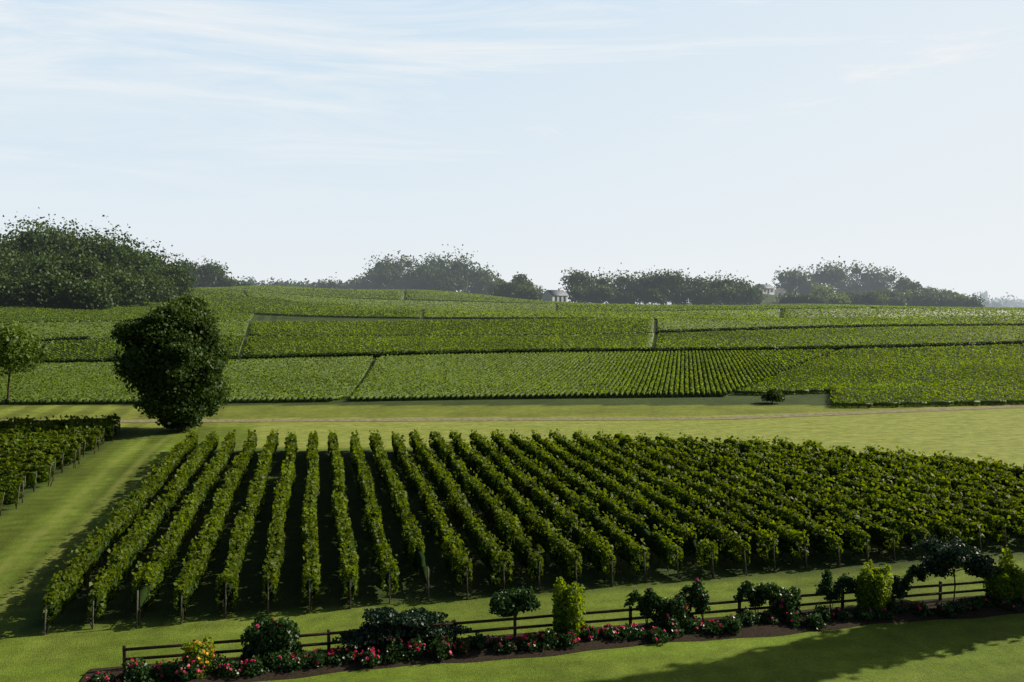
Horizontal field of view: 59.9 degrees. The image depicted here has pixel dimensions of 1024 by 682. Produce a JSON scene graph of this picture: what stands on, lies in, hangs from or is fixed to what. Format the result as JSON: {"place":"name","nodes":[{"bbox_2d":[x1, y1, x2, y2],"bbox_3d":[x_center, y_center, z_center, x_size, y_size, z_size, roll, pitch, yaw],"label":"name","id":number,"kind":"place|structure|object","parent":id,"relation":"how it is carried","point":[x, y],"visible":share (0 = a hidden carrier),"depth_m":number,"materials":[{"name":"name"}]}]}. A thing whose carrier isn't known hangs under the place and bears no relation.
{"place":"outdoors","nodes":[
{"label":"outdoors","id":0,"kind":"place"},
{"bbox_2d":[0,291,1023,681],"bbox_3d":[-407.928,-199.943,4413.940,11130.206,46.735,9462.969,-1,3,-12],"label":"ground","id":1,"kind":"structure","parent":0,"point":[44,529],"depth_m":39.76,"materials":[{"name":"plant"}]},
{"bbox_2d":[0,243,33,278],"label":"tree","id":2,"kind":"object","parent":1,"relation":"on","point":[8,264],"depth_m":229.52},
{"bbox_2d":[0,266,36,305],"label":"tree","id":3,"kind":"object","parent":1,"relation":"on","point":[6,282],"depth_m":218.26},
{"bbox_2d":[0,226,36,254],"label":"tree","id":4,"kind":"object","parent":1,"relation":"on","point":[11,239],"depth_m":260.43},
{"bbox_2d":[0,323,53,404],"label":"tree","id":5,"kind":"object","parent":1,"relation":"on","point":[16,339],"depth_m":98.21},
{"bbox_2d":[0,234,66,276],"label":"tree","id":6,"kind":"object","parent":1,"relation":"on","point":[18,255],"depth_m":235.83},
{"bbox_2d":[3,245,88,306],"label":"tree","id":7,"kind":"object","parent":1,"relation":"on","point":[53,299],"depth_m":221.21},
{"bbox_2d":[1,214,92,249],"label":"tree","id":8,"kind":"object","parent":1,"relation":"on","point":[36,224],"depth_m":268.86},
{"bbox_2d":[1,207,104,263],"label":"tree","id":9,"kind":"object","parent":1,"relation":"on","point":[51,239],"depth_m":246.48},
{"bbox_2d":[0,413,120,515],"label":"vineyard","id":10,"kind":"object","parent":1,"relation":"on","point":[55,442],"depth_m":64.32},
{"bbox_2d":[1,418,120,506],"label":"vineyard posts","id":11,"kind":"object","parent":1,"relation":"on","point":[23,486],"visible":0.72,"depth_m":57.80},
{"bbox_2d":[16,244,124,303],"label":"tree","id":12,"kind":"object","parent":1,"relation":"on","point":[62,262],"depth_m":230.76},
{"bbox_2d":[55,274,125,309],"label":"tree","id":13,"kind":"object","parent":1,"relation":"on","point":[92,289],"depth_m":224.20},
{"bbox_2d":[36,221,151,272],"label":"tree","id":14,"kind":"object","parent":1,"relation":"on","point":[89,243],"depth_m":252.51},
{"bbox_2d":[51,215,148,262],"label":"tree","id":15,"kind":"object","parent":1,"relation":"on","point":[138,243],"depth_m":267.49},
{"bbox_2d":[85,258,146,305],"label":"tree","id":16,"kind":"object","parent":1,"relation":"on","point":[127,282],"depth_m":238.37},
{"bbox_2d":[85,226,172,285],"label":"tree","id":17,"kind":"object","parent":1,"relation":"on","point":[142,256],"depth_m":258.18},
{"bbox_2d":[110,660,158,681],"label":"rose bush","id":18,"kind":"object","parent":1,"relation":"on","point":[143,674],"visible":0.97,"depth_m":27.46,"materials":[{"name":"green plant"}]},
{"bbox_2d":[104,260,171,305],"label":"tree","id":19,"kind":"object","parent":1,"relation":"on","point":[151,294],"depth_m":248.78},
{"bbox_2d":[140,279,179,302],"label":"tree","id":20,"kind":"object","parent":1,"relation":"on","point":[172,291],"depth_m":265.99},
{"bbox_2d":[129,240,200,297],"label":"tree","id":21,"kind":"object","parent":1,"relation":"on","point":[160,255],"depth_m":274.23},
{"bbox_2d":[149,259,185,300],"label":"tree","id":22,"kind":"object","parent":1,"relation":"on","point":[167,277],"depth_m":268.83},
{"bbox_2d":[110,295,237,430],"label":"tree","id":23,"kind":"object","parent":1,"relation":"on","point":[186,354],"depth_m":76.90,"materials":[{"name":"plant"}]},
{"bbox_2d":[160,259,199,298],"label":"tree","id":24,"kind":"object","parent":1,"relation":"on","point":[186,289],"depth_m":278.48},
{"bbox_2d":[175,259,204,285],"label":"ridge tree","id":25,"kind":"object","parent":1,"relation":"on","point":[194,265],"depth_m":399.00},
{"bbox_2d":[180,637,217,677],"bbox_3d":[-9.995,10.040,28.321,1.283,1.172,1.134,-1,3,-12],"label":"flowering shrub","id":26,"kind":"object","parent":1,"relation":"on","point":[196,648],"depth_m":28.14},
{"bbox_2d":[194,258,233,286],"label":"ridge tree","id":27,"kind":"object","parent":1,"relation":"on","point":[210,276],"depth_m":404.50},
{"bbox_2d":[215,277,236,286],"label":"ridge tree","id":28,"kind":"object","parent":1,"relation":"on","point":[230,281],"depth_m":408.97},
{"bbox_2d":[234,276,252,285],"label":"tree","id":29,"kind":"object","parent":1,"relation":"on","point":[240,282],"depth_m":426.92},
{"bbox_2d":[292,278,314,286],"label":"tree","id":30,"kind":"object","parent":1,"relation":"on","point":[306,283],"depth_m":569.60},
{"bbox_2d":[311,279,326,287],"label":"tree","id":31,"kind":"object","parent":1,"relation":"on","point":[317,283],"depth_m":559.26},
{"bbox_2d":[321,272,343,288],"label":"tree","id":32,"kind":"object","parent":1,"relation":"on","point":[330,281],"depth_m":558.17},
{"bbox_2d":[353,282,372,288],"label":"ridge tree","id":33,"kind":"object","parent":1,"relation":"on","point":[364,285],"visible":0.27,"depth_m":556.48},
{"bbox_2d":[356,266,383,285],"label":"ridge tree","id":34,"kind":"object","parent":1,"relation":"on","point":[364,276],"depth_m":568.49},
{"bbox_2d":[362,250,411,289],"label":"ridge tree","id":35,"kind":"object","parent":1,"relation":"on","point":[386,272],"depth_m":552.48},
{"bbox_2d":[332,606,471,656],"bbox_3d":[-3.738,9.797,30.430,4.765,1.462,2.665,-1,3,-12],"label":"spreading shrub","id":36,"kind":"object","parent":1,"relation":"on","point":[406,624],"depth_m":30.00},
{"bbox_2d":[383,253,421,289],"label":"ridge tree","id":37,"kind":"object","parent":1,"relation":"on","point":[408,260],"depth_m":565.72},
{"bbox_2d":[403,261,440,289],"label":"ridge tree","id":38,"kind":"object","parent":1,"relation":"on","point":[414,281],"depth_m":534.30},
{"bbox_2d":[406,251,450,286],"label":"ridge tree","id":39,"kind":"object","parent":1,"relation":"on","point":[438,261],"depth_m":560.22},
{"bbox_2d":[422,261,475,292],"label":"ridge tree","id":40,"kind":"object","parent":1,"relation":"on","point":[447,277],"depth_m":528.85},
{"bbox_2d":[421,244,496,292],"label":"ridge tree","id":41,"kind":"object","parent":1,"relation":"on","point":[469,263],"depth_m":545.24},
{"bbox_2d":[463,262,501,294],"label":"ridge tree","id":42,"kind":"object","parent":1,"relation":"on","point":[483,272],"depth_m":541.46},
{"bbox_2d":[482,278,505,295],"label":"ridge tree","id":43,"kind":"object","parent":1,"relation":"on","point":[491,285],"depth_m":516.22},
{"bbox_2d":[490,288,510,297],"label":"ridge tree","id":44,"kind":"object","parent":1,"relation":"on","point":[496,291],"depth_m":463.98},
{"bbox_2d":[495,279,520,296],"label":"ridge tree","id":45,"kind":"object","parent":1,"relation":"on","point":[507,285],"depth_m":466.14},
{"bbox_2d":[0,350,1023,407],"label":"vineyard","id":46,"kind":"object","parent":1,"relation":"on","point":[1017,393],"depth_m":122.91,"materials":[{"name":"plant"}]},
{"bbox_2d":[0,302,1023,373],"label":"vineyard","id":47,"kind":"object","parent":1,"relation":"on","point":[976,328],"depth_m":194.41,"materials":[{"name":"plant"}]},
{"bbox_2d":[488,585,540,638],"bbox_3d":[0.048,9.459,31.051,1.751,2.032,1.878,-1,3,-12],"label":"tree","id":48,"kind":"object","parent":1,"relation":"on","point":[506,603],"depth_m":30.54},
{"bbox_2d":[20,323,1023,362],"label":"hedge lines","id":49,"kind":"object","parent":1,"relation":"on","point":[545,349],"depth_m":168.50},
{"bbox_2d":[510,272,533,287],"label":"ridge tree","id":50,"kind":"object","parent":1,"relation":"on","point":[520,276],"depth_m":475.63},
{"bbox_2d":[44,450,1006,634],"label":"vineyard posts","id":51,"kind":"object","parent":1,"relation":"on","point":[504,573],"visible":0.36,"depth_m":36.59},
{"bbox_2d":[512,281,542,299],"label":"ridge tree","id":52,"kind":"object","parent":1,"relation":"on","point":[532,292],"depth_m":461.56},
{"bbox_2d":[42,428,1023,633],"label":"vineyard","id":53,"kind":"object","parent":1,"relation":"on","point":[203,548],"depth_m":45.95,"materials":[{"name":"plant"}]},
{"bbox_2d":[81,595,1023,681],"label":"flower bed soil","id":54,"kind":"structure","parent":1,"relation":"on","point":[761,628],"depth_m":30.70,"materials":[{"name":"soil"}]},
{"bbox_2d":[240,614,305,663],"bbox_3d":[-7.938,9.787,29.376,2.209,1.466,1.376,-1,3,-12],"label":"climbing rose bush","id":55,"kind":"object","parent":54,"relation":"on","point":[265,635],"visible":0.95,"depth_m":29.10,"materials":[{"name":"green plant"}]},
{"bbox_2d":[86,595,1023,681],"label":"rose bushes","id":56,"kind":"object","parent":54,"relation":"on","point":[818,618],"depth_m":30.40,"materials":[{"name":"plant"}]},
{"bbox_2d":[86,598,1023,681],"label":"flowers","id":57,"kind":"object","parent":56,"relation":"attached to","point":[372,650],"visible":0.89,"depth_m":29.49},
{"bbox_2d":[649,586,804,628],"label":"rose bushes","id":58,"kind":"object","parent":54,"relation":"on","point":[677,609],"visible":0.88,"depth_m":32.51,"materials":[{"name":"green plant"}]},
{"bbox_2d":[636,589,903,625],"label":"climbing rose canes","id":59,"kind":"object","parent":54,"relation":"in","point":[758,609],"visible":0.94,"depth_m":33.27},
{"bbox_2d":[542,288,567,301],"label":"house walls","id":60,"kind":"structure","parent":1,"relation":"on","point":[547,296],"depth_m":434.98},
{"bbox_2d":[541,290,568,295],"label":"house roof","id":61,"kind":"structure","parent":60,"relation":"on","point":[557,293],"depth_m":437.44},
{"bbox_2d":[122,579,990,662],"bbox_3d":[9.562,9.998,33.479,45.262,0.872,0.136,-1,3,-12],"label":"fence","id":62,"kind":"object","parent":1,"relation":"on","point":[630,609],"visible":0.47,"depth_m":31.55,"materials":[{"name":"brown wood"}]},
{"bbox_2d":[551,576,585,638],"bbox_3d":[1.999,9.377,31.370,1.381,2.166,1.255,-1,3,-12],"label":"yellow shrub","id":63,"kind":"object","parent":1,"relation":"on","point":[568,611],"depth_m":31.02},
{"bbox_2d":[129,285,1023,325],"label":"vineyard","id":64,"kind":"object","parent":1,"relation":"on","point":[341,306],"depth_m":306.68,"materials":[{"name":"plant"}]},
{"bbox_2d":[558,267,596,302],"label":"ridge tree","id":65,"kind":"object","parent":1,"relation":"on","point":[576,274],"depth_m":475.57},
{"bbox_2d":[566,282,591,302],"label":"ridge tree","id":66,"kind":"object","parent":1,"relation":"on","point":[582,291],"depth_m":465.23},
{"bbox_2d":[570,267,623,301],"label":"ridge tree","id":67,"kind":"object","parent":1,"relation":"on","point":[607,279],"depth_m":481.41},
{"bbox_2d":[585,281,616,303],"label":"ridge tree","id":68,"kind":"object","parent":1,"relation":"on","point":[603,287],"depth_m":465.12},
{"bbox_2d":[595,286,617,303],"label":"ridge tree","id":69,"kind":"object","parent":1,"relation":"on","point":[610,295],"depth_m":467.11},
{"bbox_2d":[607,263,645,303],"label":"ridge tree","id":70,"kind":"object","parent":1,"relation":"on","point":[632,279],"depth_m":486.49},
{"bbox_2d":[617,291,638,303],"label":"ridge tree","id":71,"kind":"object","parent":1,"relation":"on","point":[627,294],"depth_m":466.14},
{"bbox_2d":[631,282,646,303],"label":"ridge tree","id":72,"kind":"object","parent":1,"relation":"on","point":[639,288],"depth_m":468.88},
{"bbox_2d":[641,288,661,303],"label":"ridge tree","id":73,"kind":"object","parent":1,"relation":"on","point":[645,297],"depth_m":460.49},
{"bbox_2d":[631,265,673,303],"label":"ridge tree","id":74,"kind":"object","parent":1,"relation":"on","point":[651,277],"depth_m":473.48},
{"bbox_2d":[644,288,667,303],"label":"ridge tree","id":75,"kind":"object","parent":1,"relation":"on","point":[659,296],"depth_m":459.59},
{"bbox_2d":[657,285,672,303],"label":"ridge tree","id":76,"kind":"object","parent":1,"relation":"on","point":[669,295],"depth_m":464.55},
{"bbox_2d":[655,268,692,303],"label":"ridge tree","id":77,"kind":"object","parent":1,"relation":"on","point":[670,273],"depth_m":470.49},
{"bbox_2d":[671,286,690,304],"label":"ridge tree","id":78,"kind":"object","parent":1,"relation":"on","point":[680,301],"depth_m":468.65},
{"bbox_2d":[683,288,702,304],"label":"ridge tree","id":79,"kind":"object","parent":1,"relation":"on","point":[692,290],"depth_m":463.42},
{"bbox_2d":[683,272,710,299],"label":"ridge tree","id":80,"kind":"object","parent":1,"relation":"on","point":[695,279],"depth_m":476.96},
{"bbox_2d":[688,287,711,304],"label":"ridge tree","id":81,"kind":"object","parent":1,"relation":"on","point":[701,295],"depth_m":460.15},
{"bbox_2d":[698,282,716,304],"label":"ridge tree","id":82,"kind":"object","parent":1,"relation":"on","point":[708,300],"depth_m":461.61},
{"bbox_2d":[693,270,739,304],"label":"ridge tree","id":83,"kind":"object","parent":1,"relation":"on","point":[714,281],"depth_m":470.26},
{"bbox_2d":[710,287,725,304],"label":"ridge tree","id":84,"kind":"object","parent":1,"relation":"on","point":[716,297],"depth_m":463.19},
{"bbox_2d":[716,282,742,304],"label":"ridge tree","id":85,"kind":"object","parent":1,"relation":"on","point":[732,301],"depth_m":460.88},
{"bbox_2d":[730,283,747,304],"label":"ridge tree","id":86,"kind":"object","parent":1,"relation":"on","point":[742,288],"depth_m":466.71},
{"bbox_2d":[731,276,751,302],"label":"ridge tree","id":87,"kind":"object","parent":1,"relation":"on","point":[746,284],"depth_m":473.95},
{"bbox_2d":[738,285,760,304],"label":"ridge tree","id":88,"kind":"object","parent":1,"relation":"on","point":[748,289],"depth_m":464.89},
{"bbox_2d":[743,282,768,303],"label":"ridge tree","id":89,"kind":"object","parent":1,"relation":"on","point":[761,291],"depth_m":470.26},
{"bbox_2d":[759,387,784,402],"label":"bush","id":90,"kind":"object","parent":1,"relation":"on","point":[776,394],"depth_m":99.98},
{"bbox_2d":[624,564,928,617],"bbox_3d":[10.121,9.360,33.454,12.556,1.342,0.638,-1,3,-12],"label":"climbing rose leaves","id":91,"kind":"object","parent":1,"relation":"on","point":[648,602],"visible":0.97,"depth_m":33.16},
{"bbox_2d":[772,292,796,302],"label":"ridge tree","id":92,"kind":"object","parent":1,"relation":"on","point":[781,297],"depth_m":474.18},
{"bbox_2d":[784,290,802,302],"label":"ridge tree","id":93,"kind":"object","parent":1,"relation":"on","point":[793,296],"depth_m":470.72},
{"bbox_2d":[772,266,818,294],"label":"ridge tree","id":94,"kind":"object","parent":1,"relation":"on","point":[788,274],"depth_m":568.07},
{"bbox_2d":[795,294,813,302],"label":"ridge tree","id":95,"kind":"object","parent":1,"relation":"on","point":[806,300],"depth_m":469.11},
{"bbox_2d":[792,279,820,296],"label":"ridge tree","id":96,"kind":"object","parent":1,"relation":"on","point":[807,287],"depth_m":564.89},
{"bbox_2d":[800,292,827,303],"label":"ridge tree","id":97,"kind":"object","parent":1,"relation":"on","point":[817,298],"depth_m":469.11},
{"bbox_2d":[812,288,830,295],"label":"ridge tree","id":98,"kind":"object","parent":1,"relation":"on","point":[823,292],"visible":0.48,"depth_m":487.67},
{"bbox_2d":[810,283,838,297],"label":"ridge tree","id":99,"kind":"object","parent":1,"relation":"on","point":[828,287],"depth_m":517.23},
{"bbox_2d":[798,256,860,293],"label":"ridge tree","id":100,"kind":"object","parent":1,"relation":"on","point":[829,267],"depth_m":582.96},
{"bbox_2d":[826,292,853,303],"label":"ridge tree","id":101,"kind":"object","parent":1,"relation":"on","point":[847,300],"depth_m":471.87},
{"bbox_2d":[845,290,865,304],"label":"ridge tree","id":102,"kind":"object","parent":1,"relation":"on","point":[858,295],"depth_m":477.90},
{"bbox_2d":[832,260,893,293],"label":"ridge tree","id":103,"kind":"object","parent":1,"relation":"on","point":[853,283],"depth_m":587.54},
{"bbox_2d":[859,291,881,304],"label":"ridge tree","id":104,"kind":"object","parent":1,"relation":"on","point":[877,298],"depth_m":469.45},
{"bbox_2d":[854,559,893,610],"bbox_3d":[13.792,9.345,33.877,1.477,1.982,1.396,-1,3,-12],"label":"yellow shrub","id":105,"kind":"object","parent":1,"relation":"on","point":[873,592],"depth_m":33.59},
{"bbox_2d":[851,265,903,295],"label":"ridge tree","id":106,"kind":"object","parent":1,"relation":"on","point":[886,278],"depth_m":584.17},
{"bbox_2d":[876,285,903,297],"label":"ridge tree","id":107,"kind":"object","parent":1,"relation":"on","point":[888,292],"depth_m":480.18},
{"bbox_2d":[889,294,906,305],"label":"ridge tree","id":108,"kind":"object","parent":1,"relation":"on","point":[899,301],"visible":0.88,"depth_m":473.86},
{"bbox_2d":[892,276,914,294],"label":"ridge tree","id":109,"kind":"object","parent":1,"relation":"on","point":[901,281],"depth_m":536.40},
{"bbox_2d":[898,281,924,294],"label":"ridge tree","id":110,"kind":"object","parent":1,"relation":"on","point":[913,286],"visible":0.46,"depth_m":516.47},
{"bbox_2d":[899,289,923,305],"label":"ridge tree","id":111,"kind":"object","parent":1,"relation":"on","point":[910,295],"depth_m":480.70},
{"bbox_2d":[910,291,926,305],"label":"ridge tree","id":112,"kind":"object","parent":1,"relation":"on","point":[919,296],"depth_m":479.83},
{"bbox_2d":[917,295,930,306],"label":"ridge tree","id":113,"kind":"object","parent":1,"relation":"on","point":[919,303],"depth_m":479.42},
{"bbox_2d":[917,286,947,296],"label":"ridge tree","id":114,"kind":"object","parent":1,"relation":"on","point":[931,290],"depth_m":523.84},
{"bbox_2d":[925,295,940,306],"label":"ridge tree","id":115,"kind":"object","parent":1,"relation":"on","point":[932,301],"depth_m":478.95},
{"bbox_2d":[934,292,958,306],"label":"ridge tree","id":116,"kind":"object","parent":1,"relation":"on","point":[946,298],"depth_m":478.95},
{"bbox_2d":[939,288,958,295],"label":"ridge tree","id":117,"kind":"object","parent":1,"relation":"on","point":[950,292],"depth_m":535.28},
{"bbox_2d":[911,533,998,600],"bbox_3d":[17.203,8.950,34.848,2.877,2.671,2.812,-1,3,-12],"label":"tree","id":118,"kind":"object","parent":1,"relation":"on","point":[941,557],"depth_m":34.27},
{"bbox_2d":[954,294,968,306],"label":"ridge tree","id":119,"kind":"object","parent":1,"relation":"on","point":[959,297],"depth_m":480.59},
{"bbox_2d":[956,294,985,306],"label":"ridge tree","id":120,"kind":"object","parent":1,"relation":"on","point":[969,300],"depth_m":475.22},
{"bbox_2d":[981,297,1011,307],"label":"tree","id":121,"kind":"object","parent":1,"relation":"on","point":[990,303],"depth_m":893.48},
{"bbox_2d":[982,545,1023,601],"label":"yellow shrub","id":122,"kind":"object","parent":1,"relation":"on","point":[1006,583],"depth_m":34.91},
{"bbox_2d":[1000,295,1023,307],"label":"tree","id":123,"kind":"object","parent":1,"relation":"on","point":[1014,301],"depth_m":1047.14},
{"bbox_2d":[0,405,1023,421],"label":"farm track","id":124,"kind":"structure","parent":0,"point":[621,418],"depth_m":87.61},
{"bbox_2d":[0,0,1023,301],"label":"sky","id":125,"kind":"structure","parent":0,"point":[298,140],"materials":[{"name":"blue"}]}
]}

